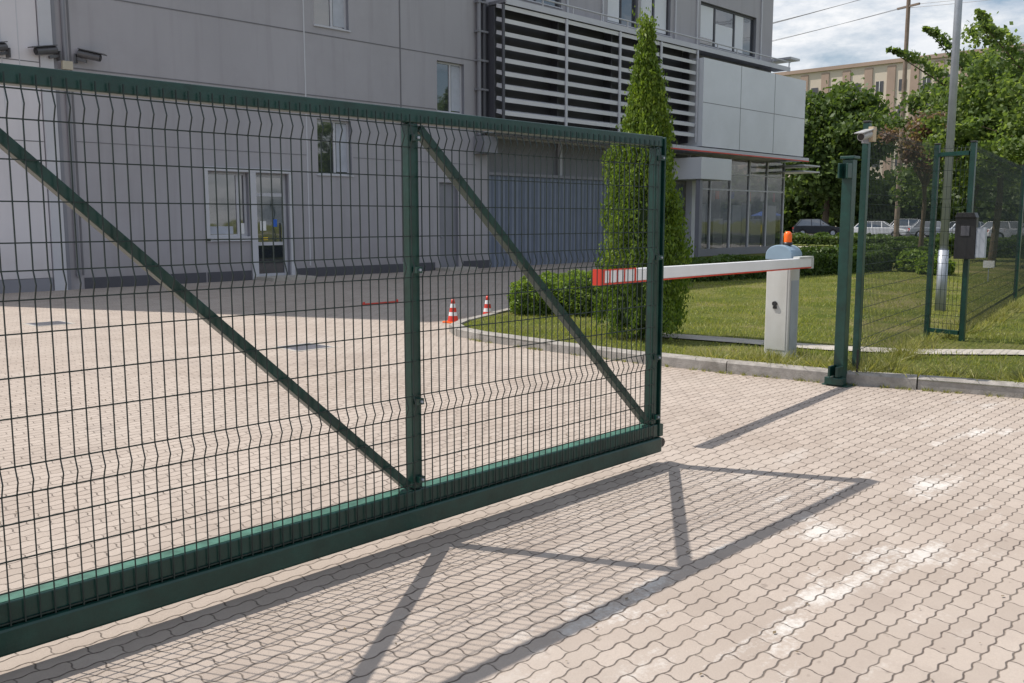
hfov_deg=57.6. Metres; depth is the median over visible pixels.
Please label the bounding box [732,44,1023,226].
apartment building
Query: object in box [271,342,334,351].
manhole cover
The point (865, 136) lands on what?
security camera
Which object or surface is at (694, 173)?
porch
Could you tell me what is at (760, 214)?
market tent
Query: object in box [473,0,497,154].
pipes
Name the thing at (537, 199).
corrugated screen
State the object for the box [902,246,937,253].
round shrub
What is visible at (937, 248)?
round shrub
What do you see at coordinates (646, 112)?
thuja tree
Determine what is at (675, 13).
fins
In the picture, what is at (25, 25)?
corner cladding
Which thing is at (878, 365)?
weeds
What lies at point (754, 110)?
white volume joints
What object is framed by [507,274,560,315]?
box shrub
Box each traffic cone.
[442,299,457,323]
[483,296,491,313]
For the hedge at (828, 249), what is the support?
on the lawn at (1010, 345)
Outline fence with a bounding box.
[852,120,1023,368]
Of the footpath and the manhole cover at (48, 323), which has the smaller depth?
the footpath
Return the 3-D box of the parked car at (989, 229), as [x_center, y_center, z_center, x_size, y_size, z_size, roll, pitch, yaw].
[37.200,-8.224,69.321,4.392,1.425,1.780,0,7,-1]
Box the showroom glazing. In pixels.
[688,155,785,255]
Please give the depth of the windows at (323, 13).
25.70 m
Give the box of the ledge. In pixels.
[488,0,790,71]
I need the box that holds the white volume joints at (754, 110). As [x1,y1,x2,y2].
[704,72,802,148]
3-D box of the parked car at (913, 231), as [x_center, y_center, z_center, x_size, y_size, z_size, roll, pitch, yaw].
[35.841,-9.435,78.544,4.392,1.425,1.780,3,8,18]
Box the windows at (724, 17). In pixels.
[526,0,754,57]
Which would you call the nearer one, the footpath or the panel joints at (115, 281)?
the footpath
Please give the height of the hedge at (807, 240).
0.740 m
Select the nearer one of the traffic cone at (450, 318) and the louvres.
the traffic cone at (450, 318)
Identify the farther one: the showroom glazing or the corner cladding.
the showroom glazing
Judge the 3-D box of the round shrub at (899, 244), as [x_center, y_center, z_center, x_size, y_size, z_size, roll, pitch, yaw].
[13.393,-3.115,32.677,1.347,0.899,1.342,1,8,6]
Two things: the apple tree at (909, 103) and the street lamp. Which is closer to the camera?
the street lamp
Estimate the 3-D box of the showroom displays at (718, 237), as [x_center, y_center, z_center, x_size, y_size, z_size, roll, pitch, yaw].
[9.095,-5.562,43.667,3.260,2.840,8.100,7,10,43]
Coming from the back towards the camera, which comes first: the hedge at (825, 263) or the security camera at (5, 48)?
the hedge at (825, 263)
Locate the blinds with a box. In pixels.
[607,0,742,52]
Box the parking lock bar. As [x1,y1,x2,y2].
[363,299,397,304]
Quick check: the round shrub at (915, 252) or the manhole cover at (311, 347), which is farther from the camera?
the round shrub at (915, 252)
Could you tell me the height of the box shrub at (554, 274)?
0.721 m
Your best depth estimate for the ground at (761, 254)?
55.22 m
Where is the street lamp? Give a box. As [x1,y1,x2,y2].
[934,0,962,310]
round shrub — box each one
[875,240,912,262]
[894,248,927,271]
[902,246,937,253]
[915,253,955,275]
[928,244,951,257]
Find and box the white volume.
[681,57,805,156]
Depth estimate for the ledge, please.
35.57 m
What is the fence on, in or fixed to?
on the lawn at (1010, 345)
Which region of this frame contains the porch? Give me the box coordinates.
[672,157,731,257]
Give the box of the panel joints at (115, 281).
[66,0,489,288]
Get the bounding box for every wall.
[7,0,488,288]
[488,0,773,144]
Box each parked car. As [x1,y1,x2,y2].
[792,219,839,234]
[854,221,908,235]
[890,219,928,236]
[908,221,940,236]
[949,221,984,234]
[981,221,1017,237]
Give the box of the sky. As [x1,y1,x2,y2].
[771,0,1023,72]
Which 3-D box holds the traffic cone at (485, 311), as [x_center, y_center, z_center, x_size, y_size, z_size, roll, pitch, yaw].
[-0.396,-0.558,15.098,0.240,0.367,0.240,7,10,43]
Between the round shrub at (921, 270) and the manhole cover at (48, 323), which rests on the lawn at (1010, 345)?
the round shrub at (921, 270)
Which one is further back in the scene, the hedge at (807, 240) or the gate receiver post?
the hedge at (807, 240)
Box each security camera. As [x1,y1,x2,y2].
[0,41,10,57]
[28,45,72,69]
[74,48,106,63]
[854,126,876,143]
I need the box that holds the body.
[489,135,780,243]
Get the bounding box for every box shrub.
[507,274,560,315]
[541,270,566,279]
[553,269,614,316]
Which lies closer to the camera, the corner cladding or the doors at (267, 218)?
the corner cladding
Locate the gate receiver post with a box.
[822,156,859,387]
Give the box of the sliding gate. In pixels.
[0,63,665,657]
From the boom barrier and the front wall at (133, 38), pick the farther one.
the front wall at (133, 38)
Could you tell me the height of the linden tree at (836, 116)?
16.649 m
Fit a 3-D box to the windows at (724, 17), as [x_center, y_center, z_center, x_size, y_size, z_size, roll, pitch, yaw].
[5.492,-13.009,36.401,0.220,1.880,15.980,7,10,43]
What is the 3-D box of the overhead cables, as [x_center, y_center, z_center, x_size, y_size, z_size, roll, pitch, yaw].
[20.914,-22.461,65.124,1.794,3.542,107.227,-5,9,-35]
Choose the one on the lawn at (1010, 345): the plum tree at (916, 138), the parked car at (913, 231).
the plum tree at (916, 138)
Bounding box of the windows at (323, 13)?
[208,0,464,237]
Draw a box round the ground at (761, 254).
[685,231,836,258]
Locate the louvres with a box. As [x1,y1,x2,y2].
[486,3,698,144]
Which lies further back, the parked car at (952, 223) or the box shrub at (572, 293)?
the parked car at (952, 223)
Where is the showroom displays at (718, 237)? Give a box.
[701,191,775,248]
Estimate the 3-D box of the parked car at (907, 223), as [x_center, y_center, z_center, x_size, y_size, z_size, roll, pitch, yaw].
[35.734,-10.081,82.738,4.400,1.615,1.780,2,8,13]
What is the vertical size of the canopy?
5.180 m
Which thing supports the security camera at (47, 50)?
attached to the corner cladding
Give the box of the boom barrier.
[593,231,813,358]
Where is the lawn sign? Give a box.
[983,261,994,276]
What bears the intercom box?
attached to the fence
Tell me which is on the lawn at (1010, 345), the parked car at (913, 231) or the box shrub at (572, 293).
the box shrub at (572, 293)
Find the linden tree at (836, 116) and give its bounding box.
[756,72,910,223]
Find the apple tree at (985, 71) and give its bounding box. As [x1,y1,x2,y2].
[885,8,1023,264]
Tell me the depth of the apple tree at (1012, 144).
24.21 m
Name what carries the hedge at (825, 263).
on the lawn at (1010, 345)
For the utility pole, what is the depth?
59.08 m
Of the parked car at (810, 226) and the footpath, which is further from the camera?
the parked car at (810, 226)
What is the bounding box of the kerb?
[449,308,1023,398]
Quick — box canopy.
[482,57,819,173]
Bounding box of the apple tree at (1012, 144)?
[962,22,1023,195]
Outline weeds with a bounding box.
[469,297,1023,398]
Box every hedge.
[613,250,894,282]
[760,234,1023,245]
[797,240,939,253]
[896,236,1023,257]
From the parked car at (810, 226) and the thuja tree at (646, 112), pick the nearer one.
the thuja tree at (646, 112)
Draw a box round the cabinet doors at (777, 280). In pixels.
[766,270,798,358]
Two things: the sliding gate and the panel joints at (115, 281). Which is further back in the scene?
the panel joints at (115, 281)
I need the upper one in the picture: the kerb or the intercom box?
the intercom box
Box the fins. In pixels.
[566,0,762,59]
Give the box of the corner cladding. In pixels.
[0,0,80,293]
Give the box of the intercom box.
[953,213,987,258]
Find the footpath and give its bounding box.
[635,333,1023,354]
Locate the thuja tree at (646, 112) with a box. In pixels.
[592,4,695,339]
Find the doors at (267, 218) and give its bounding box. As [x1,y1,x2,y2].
[204,166,477,280]
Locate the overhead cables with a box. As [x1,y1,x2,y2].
[772,0,985,41]
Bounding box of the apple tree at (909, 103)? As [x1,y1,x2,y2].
[865,51,1020,215]
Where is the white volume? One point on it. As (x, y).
(720, 126)
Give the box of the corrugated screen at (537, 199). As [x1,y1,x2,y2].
[489,139,685,266]
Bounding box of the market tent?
[751,211,780,232]
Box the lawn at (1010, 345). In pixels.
[456,256,1023,387]
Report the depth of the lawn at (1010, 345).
13.64 m
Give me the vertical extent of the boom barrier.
1.382 m
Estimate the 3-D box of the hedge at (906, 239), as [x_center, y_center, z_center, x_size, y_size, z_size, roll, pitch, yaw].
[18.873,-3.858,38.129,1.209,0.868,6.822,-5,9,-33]
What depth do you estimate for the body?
45.25 m
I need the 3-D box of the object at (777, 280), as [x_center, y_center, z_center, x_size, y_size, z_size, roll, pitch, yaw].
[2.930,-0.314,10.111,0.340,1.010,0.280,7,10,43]
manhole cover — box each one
[22,321,76,326]
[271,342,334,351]
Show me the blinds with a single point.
(723, 35)
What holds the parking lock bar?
on the paved driveway
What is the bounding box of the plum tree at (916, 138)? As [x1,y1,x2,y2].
[875,104,957,242]
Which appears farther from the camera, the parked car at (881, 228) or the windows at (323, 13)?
the parked car at (881, 228)
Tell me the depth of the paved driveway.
5.06 m
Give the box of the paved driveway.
[0,262,1023,682]
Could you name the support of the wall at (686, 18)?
on the body
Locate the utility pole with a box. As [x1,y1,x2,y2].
[894,0,919,236]
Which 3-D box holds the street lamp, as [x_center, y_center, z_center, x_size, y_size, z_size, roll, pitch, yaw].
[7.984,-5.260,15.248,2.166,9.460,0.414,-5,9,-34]
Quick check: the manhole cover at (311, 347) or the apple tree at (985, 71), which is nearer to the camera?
the manhole cover at (311, 347)
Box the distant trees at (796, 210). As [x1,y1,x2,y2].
[720,163,1023,232]
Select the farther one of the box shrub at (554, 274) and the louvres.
the louvres

